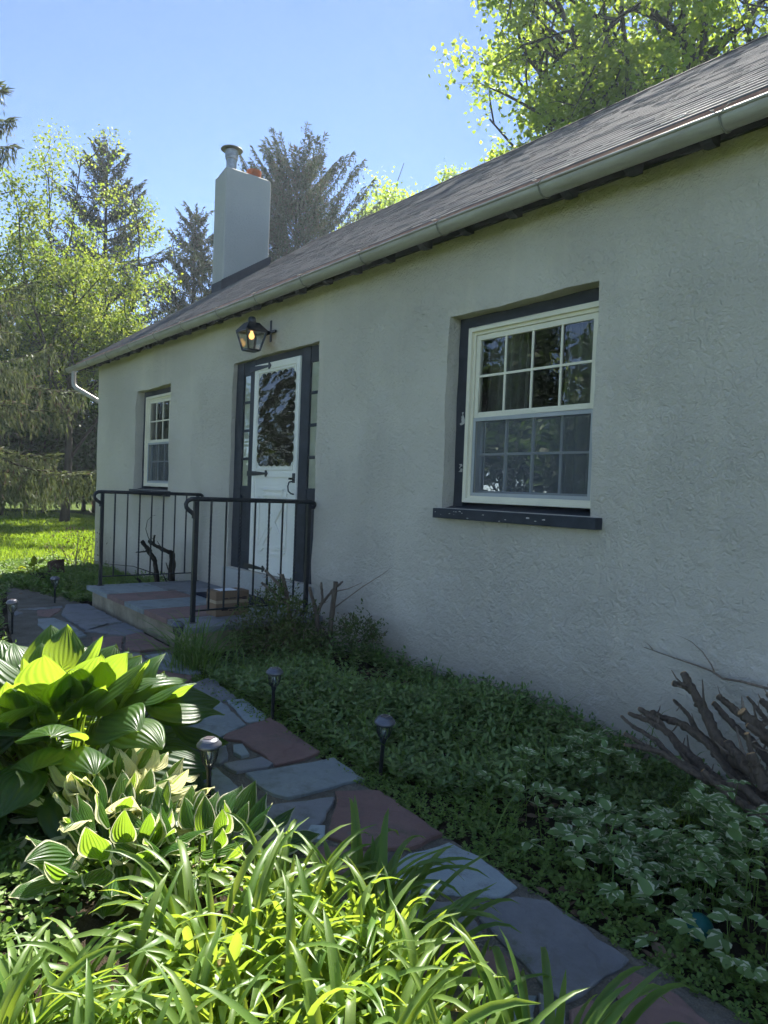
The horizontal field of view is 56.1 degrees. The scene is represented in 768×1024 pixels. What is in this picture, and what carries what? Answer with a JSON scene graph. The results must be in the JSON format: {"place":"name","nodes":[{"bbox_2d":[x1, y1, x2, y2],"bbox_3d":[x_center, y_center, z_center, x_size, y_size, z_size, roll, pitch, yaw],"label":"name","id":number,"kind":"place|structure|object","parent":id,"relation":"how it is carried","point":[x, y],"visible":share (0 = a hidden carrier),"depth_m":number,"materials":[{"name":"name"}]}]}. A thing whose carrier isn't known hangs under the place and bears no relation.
{"place":"outdoors","nodes":[
{"label":"outdoors","id":0,"kind":"place"},
{"bbox_2d":[0,511,131,587],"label":"grass","id":1,"kind":"structure","parent":0,"point":[27,537],"depth_m":16.10,"materials":[{"name":"green plant"}]},
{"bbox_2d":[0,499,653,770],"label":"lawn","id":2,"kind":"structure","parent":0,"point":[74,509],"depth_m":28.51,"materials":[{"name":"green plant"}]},
{"bbox_2d":[3,406,44,505],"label":"dark bush","id":3,"kind":"object","parent":2,"relation":"on","point":[9,456],"visible":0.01,"depth_m":29.38,"materials":[{"name":"green plant"}]},
{"bbox_2d":[13,555,46,573],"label":"young plant","id":4,"kind":"object","parent":2,"relation":"on","point":[34,561],"visible":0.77,"depth_m":9.67,"materials":[{"name":"green plant"}]},
{"bbox_2d":[0,81,96,517],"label":"spruce tree","id":5,"kind":"object","parent":2,"relation":"on","point":[25,472],"visible":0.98,"depth_m":15.07,"materials":[{"name":"green plant"}]},
{"bbox_2d":[0,317,98,514],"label":"leafy tree","id":6,"kind":"object","parent":2,"relation":"on","point":[17,355],"visible":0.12,"depth_m":23.40,"materials":[{"name":"green plant"}]},
{"bbox_2d":[3,378,98,513],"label":"dark bush","id":7,"kind":"object","parent":2,"relation":"on","point":[48,445],"visible":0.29,"depth_m":26.43,"materials":[{"name":"green plant"}]},
{"bbox_2d":[47,559,64,573],"bbox_3d":[-4.396,0.779,9.667,0.244,0.306,0.269,1,2,-39],"label":"tree stump","id":8,"kind":"object","parent":2,"relation":"on","point":[58,562],"visible":0.54,"depth_m":9.58,"materials":[{"name":"brown plant"}]},
{"bbox_2d":[35,527,108,568],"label":"dry weed","id":9,"kind":"object","parent":2,"relation":"on","point":[75,557],"visible":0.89,"depth_m":10.58,"materials":[{"name":"green plant"}]},
{"bbox_2d":[50,424,95,510],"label":"dark bush","id":10,"kind":"object","parent":2,"relation":"on","point":[83,507],"visible":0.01,"depth_m":30.64,"materials":[{"name":"green plant"}]},
{"bbox_2d":[0,118,183,522],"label":"young tree","id":11,"kind":"object","parent":2,"relation":"on","point":[69,334],"visible":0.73,"depth_m":20.85,"materials":[{"name":"green plant"}]},
{"bbox_2d":[3,128,191,512],"bbox_3d":[-11.941,-7.504,29.348,9.982,15.384,9.772,4,2,38],"label":"spruce tree","id":12,"kind":"object","parent":2,"relation":"on","point":[103,172],"visible":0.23,"depth_m":28.79,"materials":[{"name":"green plant"}]},
{"bbox_2d":[144,200,213,322],"bbox_3d":[-9.329,-7.245,34.251,7.756,14.780,6.378,3,2,32],"label":"spruce tree","id":13,"kind":"object","parent":2,"relation":"on","point":[198,240],"visible":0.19,"depth_m":33.69,"materials":[{"name":"green plant"}]},
{"bbox_2d":[86,580,322,652],"bbox_3d":[-1.820,0.982,6.875,1.231,0.301,2.602,1,2,-39],"label":"front porch","id":14,"kind":"object","parent":2,"relation":"on","point":[131,604],"visible":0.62,"depth_m":6.54,"materials":[{"name":"concrete"}]},
{"bbox_2d":[93,490,203,585],"bbox_3d":[-2.547,0.277,7.828,1.227,1.001,0.060,1,2,-39],"label":"iron railing","id":15,"kind":"object","parent":14,"relation":"on","point":[102,493],"visible":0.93,"depth_m":7.74,"materials":[{"name":"black metal"}]},
{"bbox_2d":[206,587,248,616],"bbox_3d":[-1.335,0.764,6.138,0.304,0.210,0.187,1,2,-39],"label":"cardboard box","id":16,"kind":"object","parent":14,"relation":"on","point":[216,596],"visible":0.69,"depth_m":6.05,"materials":[{"name":"paper"}]},
{"bbox_2d":[196,592,269,604],"bbox_3d":[-1.473,0.834,7.021,0.467,0.010,0.872,1,2,-39],"label":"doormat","id":17,"kind":"object","parent":14,"relation":"on","point":[203,594],"visible":0.24,"depth_m":7.04,"materials":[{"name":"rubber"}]},
{"bbox_2d":[184,497,315,623],"bbox_3d":[-1.098,0.386,6.006,1.227,1.001,0.060,1,2,-39],"label":"iron railing","id":18,"kind":"object","parent":14,"relation":"on","point":[194,512],"visible":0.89,"depth_m":5.93,"materials":[{"name":"black metal"}]},
{"bbox_2d":[179,122,381,299],"bbox_3d":[-4.069,-8.446,34.032,11.891,17.597,11.836,2,2,-4],"label":"spruce tree","id":19,"kind":"object","parent":2,"relation":"on","point":[288,209],"visible":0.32,"depth_m":31.98,"materials":[{"name":"green plant"}]},
{"bbox_2d":[332,158,470,230],"bbox_3d":[1.816,-9.756,39.879,9.865,20.334,9.877,1,2,-39],"label":"leafy tree","id":20,"kind":"object","parent":2,"relation":"on","point":[389,199],"visible":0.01,"depth_m":36.08,"materials":[{"name":"green plant"}]},
{"bbox_2d":[65,34,767,787],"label":"house","id":21,"kind":"structure","parent":2,"relation":"on","point":[503,418],"depth_m":4.77,"materials":[{"name":"paint"}]},
{"bbox_2d":[129,387,170,496],"bbox_3d":[-2.939,-0.930,9.547,0.401,1.423,1.325,1,2,-39],"label":"window","id":22,"kind":"structure","parent":21,"relation":"in","point":[162,396],"depth_m":9.89,"materials":[{"name":"paint"}]},
{"bbox_2d":[236,316,276,352],"bbox_3d":[-1.230,-1.709,6.930,0.330,0.332,0.232,1,2,-39],"label":"wall lantern","id":23,"kind":"object","parent":21,"relation":"attached to","point":[251,328],"depth_m":6.88,"materials":[{"name":"black metal"}]},
{"bbox_2d":[244,355,301,579],"bbox_3d":[-1.115,-0.432,7.087,0.125,2.095,0.963,1,2,-39],"label":"door","id":24,"kind":"structure","parent":21,"relation":"in","point":[277,392],"depth_m":7.01,"materials":[{"name":"white paint"}]},
{"bbox_2d":[433,287,601,529],"bbox_3d":[0.945,-0.638,4.665,0.401,1.423,1.350,1,2,-39],"label":"window","id":25,"kind":"structure","parent":21,"relation":"in","point":[504,453],"depth_m":4.73,"materials":[{"name":"paint"}]},
{"bbox_2d":[428,0,767,164],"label":"maple tree","id":26,"kind":"object","parent":2,"relation":"on","point":[608,69],"visible":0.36,"depth_m":19.05,"materials":[{"name":"green plant"}]},
{"bbox_2d":[6,584,749,1023],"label":"path","id":27,"kind":"structure","parent":0,"point":[278,766],"depth_m":2.70,"materials":[{"name":"grey stone"}]},
{"bbox_2d":[0,586,767,1023],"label":"soil bed","id":28,"kind":"object","parent":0,"point":[86,920],"visible":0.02,"depth_m":2.41,"materials":[{"name":"brown soil"}]},
{"bbox_2d":[6,599,18,633],"bbox_3d":[-3.063,0.894,5.930,0.098,0.355,0.098,2,2,0],"label":"path light","id":29,"kind":"object","parent":28,"relation":"on","point":[9,602],"visible":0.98,"depth_m":5.91,"materials":[{"name":"black plastic"}]},
{"bbox_2d":[30,572,51,586],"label":"weeds","id":30,"kind":"object","parent":28,"relation":"on","point":[41,577],"visible":0.22,"depth_m":8.76,"materials":[{"name":"green plant"}]},
{"bbox_2d":[50,576,59,602],"bbox_3d":[-3.428,0.845,7.497,0.098,0.355,0.098,1,1,40],"label":"path light","id":31,"kind":"object","parent":28,"relation":"on","point":[54,578],"visible":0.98,"depth_m":7.48,"materials":[{"name":"black plastic"}]},
{"bbox_2d":[0,919,128,1023],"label":"daylily","id":32,"kind":"object","parent":28,"relation":"on","point":[13,999],"visible":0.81,"depth_m":1.56,"materials":[{"name":"green plant"}]},
{"bbox_2d":[0,914,134,1023],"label":"daylily","id":33,"kind":"object","parent":28,"relation":"on","point":[6,968],"visible":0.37,"depth_m":1.72,"materials":[{"name":"green plant"}]},
{"bbox_2d":[0,552,220,1023],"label":"plants","id":34,"kind":"object","parent":28,"relation":"on","point":[78,583],"visible":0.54,"depth_m":2.42,"materials":[{"name":"green plant"}]},
{"bbox_2d":[9,744,214,899],"bbox_3d":[-1.029,1.073,2.644,0.778,0.361,0.794,3,2,22],"label":"variegated hosta","id":35,"kind":"object","parent":28,"relation":"on","point":[135,765],"visible":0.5,"depth_m":2.59,"materials":[{"name":"green plant"}]},
{"bbox_2d":[0,624,228,859],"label":"hosta","id":36,"kind":"object","parent":28,"relation":"on","point":[57,686],"visible":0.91,"depth_m":2.90,"materials":[{"name":"green plant"}]},
{"bbox_2d":[0,863,253,1023],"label":"daylily","id":37,"kind":"object","parent":28,"relation":"on","point":[73,948],"visible":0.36,"depth_m":1.75,"materials":[{"name":"green plant"}]},
{"bbox_2d":[33,925,220,1023],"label":"daylily","id":38,"kind":"object","parent":28,"relation":"on","point":[52,979],"visible":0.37,"depth_m":1.63,"materials":[{"name":"green plant"}]},
{"bbox_2d":[84,515,175,582],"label":"cut shrub","id":39,"kind":"object","parent":28,"relation":"on","point":[171,577],"visible":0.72,"depth_m":8.22,"materials":[{"name":"black plant"}]},
{"bbox_2d":[28,959,246,1023],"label":"daylily","id":40,"kind":"object","parent":28,"relation":"on","point":[78,1015],"visible":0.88,"depth_m":1.48,"materials":[{"name":"green plant"}]},
{"bbox_2d":[9,768,319,918],"bbox_3d":[-0.734,1.082,2.407,0.946,0.314,0.733,3,2,10],"label":"variegated hosta","id":41,"kind":"object","parent":28,"relation":"on","point":[160,821],"visible":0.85,"depth_m":2.37,"materials":[{"name":"green plant"}]},
{"bbox_2d":[31,915,323,1023],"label":"daylily","id":42,"kind":"object","parent":28,"relation":"on","point":[204,969],"visible":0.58,"depth_m":1.61,"materials":[{"name":"green plant"}]},
{"bbox_2d":[171,621,184,657],"bbox_3d":[-1.500,0.970,5.223,0.098,0.355,0.098,3,1,27],"label":"path light","id":43,"kind":"object","parent":28,"relation":"on","point":[176,625],"visible":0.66,"depth_m":5.20,"materials":[{"name":"black plastic"}]},
{"bbox_2d":[107,611,259,678],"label":"grass tuft","id":44,"kind":"object","parent":28,"relation":"on","point":[186,654],"visible":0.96,"depth_m":5.01,"materials":[{"name":"green plant"}]},
{"bbox_2d":[196,736,221,798],"bbox_3d":[-0.691,1.065,2.840,0.098,0.355,0.098,2,3,17],"label":"path light","id":45,"kind":"object","parent":28,"relation":"on","point":[209,743],"visible":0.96,"depth_m":2.82,"materials":[{"name":"black plastic"}]},
{"bbox_2d":[95,951,329,1023],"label":"daylily","id":46,"kind":"object","parent":28,"relation":"on","point":[172,1016],"visible":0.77,"depth_m":1.49,"materials":[{"name":"green plant"}]},
{"bbox_2d":[61,828,367,1023],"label":"daylily","id":47,"kind":"object","parent":28,"relation":"on","point":[238,940],"visible":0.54,"depth_m":1.78,"materials":[{"name":"green plant"}]},
{"bbox_2d":[101,817,369,1015],"bbox_3d":[-0.393,1.070,1.916,0.694,0.361,0.698,2,2,-16],"label":"daylily","id":48,"kind":"object","parent":28,"relation":"on","point":[185,897],"visible":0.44,"depth_m":1.93,"materials":[{"name":"green plant"}]},
{"bbox_2d":[266,666,283,718],"bbox_3d":[-0.617,1.039,4.006,0.098,0.355,0.098,3,3,-12],"label":"path light","id":49,"kind":"object","parent":28,"relation":"on","point":[273,672],"visible":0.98,"depth_m":3.99,"materials":[{"name":"black plastic"}]},
{"bbox_2d":[97,871,453,1023],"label":"daylily","id":50,"kind":"object","parent":28,"relation":"on","point":[295,991],"visible":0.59,"depth_m":1.63,"materials":[{"name":"green plant"}]},
{"bbox_2d":[173,835,397,984],"bbox_3d":[-0.248,1.101,1.944,0.612,0.328,0.566,2,2,-2],"label":"daylily","id":51,"kind":"object","parent":28,"relation":"on","point":[334,898],"visible":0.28,"depth_m":2.00,"materials":[{"name":"green plant"}]},
{"bbox_2d":[195,812,398,925],"bbox_3d":[-0.237,1.096,2.130,0.581,0.302,0.584,3,2,13],"label":"daylily","id":52,"kind":"object","parent":28,"relation":"on","point":[276,874],"visible":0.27,"depth_m":2.18,"materials":[{"name":"green plant"}]},
{"bbox_2d":[220,567,391,667],"bbox_3d":[-0.669,0.798,5.542,1.023,0.848,1.401,1,2,-39],"label":"pruned bush","id":53,"kind":"object","parent":28,"relation":"on","point":[292,627],"visible":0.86,"depth_m":5.55,"materials":[{"name":"green plant"}]},
{"bbox_2d":[210,855,474,1023],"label":"daylily","id":54,"kind":"object","parent":28,"relation":"on","point":[377,1000],"visible":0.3,"depth_m":1.71,"materials":[{"name":"green plant"}]},
{"bbox_2d":[0,575,699,997],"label":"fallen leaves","id":55,"kind":"object","parent":28,"relation":"on","point":[654,945],"visible":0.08,"depth_m":2.29,"materials":[{"name":"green plant"}]},
{"bbox_2d":[213,796,488,960],"bbox_3d":[-0.117,1.097,2.111,0.671,0.316,0.735,4,2,44],"label":"daylily","id":56,"kind":"object","parent":28,"relation":"on","point":[371,853],"visible":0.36,"depth_m":2.14,"materials":[{"name":"green plant"}]},
{"bbox_2d":[221,879,487,1023],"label":"daylily","id":57,"kind":"object","parent":28,"relation":"on","point":[461,1007],"visible":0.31,"depth_m":1.70,"materials":[{"name":"green plant"}]},
{"bbox_2d":[195,908,540,1023],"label":"daylily","id":58,"kind":"object","parent":28,"relation":"on","point":[416,1003],"visible":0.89,"depth_m":1.51,"materials":[{"name":"green plant"}]},
{"bbox_2d":[374,714,395,779],"bbox_3d":[-0.008,1.104,3.300,0.098,0.355,0.098,10,8,34],"label":"path light","id":59,"kind":"object","parent":28,"relation":"on","point":[386,721],"visible":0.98,"depth_m":3.27,"materials":[{"name":"black plastic"}]},
{"bbox_2d":[269,808,502,977],"bbox_3d":[0.020,1.103,1.944,0.618,0.322,0.590,3,2,37],"label":"daylily","id":60,"kind":"object","parent":28,"relation":"on","point":[390,917],"visible":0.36,"depth_m":1.97,"materials":[{"name":"green plant"}]},
{"bbox_2d":[271,852,520,1023],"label":"daylily","id":61,"kind":"object","parent":28,"relation":"on","point":[438,929],"visible":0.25,"depth_m":1.86,"materials":[{"name":"green plant"}]},
{"bbox_2d":[284,898,555,1023],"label":"daylily","id":62,"kind":"object","parent":28,"relation":"on","point":[413,956],"visible":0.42,"depth_m":1.68,"materials":[{"name":"green plant"}]},
{"bbox_2d":[180,627,747,825],"bbox_3d":[0.215,1.115,4.145,1.593,0.349,3.860,1,2,-39],"label":"periwinkle","id":63,"kind":"object","parent":28,"relation":"on","point":[409,749],"visible":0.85,"depth_m":3.87,"materials":[{"name":"green plant"}]},
{"bbox_2d":[342,949,589,1023],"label":"daylily","id":64,"kind":"object","parent":28,"relation":"on","point":[432,1016],"visible":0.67,"depth_m":1.53,"materials":[{"name":"green plant"}]},
{"bbox_2d":[169,636,767,1023],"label":"weeds","id":65,"kind":"object","parent":28,"relation":"on","point":[581,880],"visible":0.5,"depth_m":2.57,"materials":[{"name":"green plant"}]},
{"bbox_2d":[375,916,692,1023],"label":"daylily","id":66,"kind":"object","parent":28,"relation":"on","point":[602,1010],"visible":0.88,"depth_m":1.60,"materials":[{"name":"green plant"}]},
{"bbox_2d":[475,728,767,989],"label":"goutweed","id":67,"kind":"object","parent":28,"relation":"on","point":[631,854],"visible":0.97,"depth_m":2.46,"materials":[{"name":"green plant"}]},
{"bbox_2d":[627,773,753,854],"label":"yew shoots","id":68,"kind":"object","parent":28,"relation":"on","point":[680,820],"visible":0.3,"depth_m":3.01,"materials":[{"name":"green plant"}]},
{"bbox_2d":[620,636,767,826],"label":"cut yew","id":69,"kind":"object","parent":28,"relation":"on","point":[733,760],"visible":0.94,"depth_m":3.03,"materials":[{"name":"brown plant"}]},
{"bbox_2d":[686,912,713,944],"bbox_3d":[0.957,1.270,2.193,0.091,0.092,0.091,1,2,-39],"label":"teal ball","id":70,"kind":"object","parent":28,"relation":"on","point":[704,923],"visible":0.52,"depth_m":2.17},
{"bbox_2d":[0,0,767,381],"label":"sky","id":71,"kind":"structure","parent":0,"point":[188,80],"materials":[{"name":"blue"}]}
]}

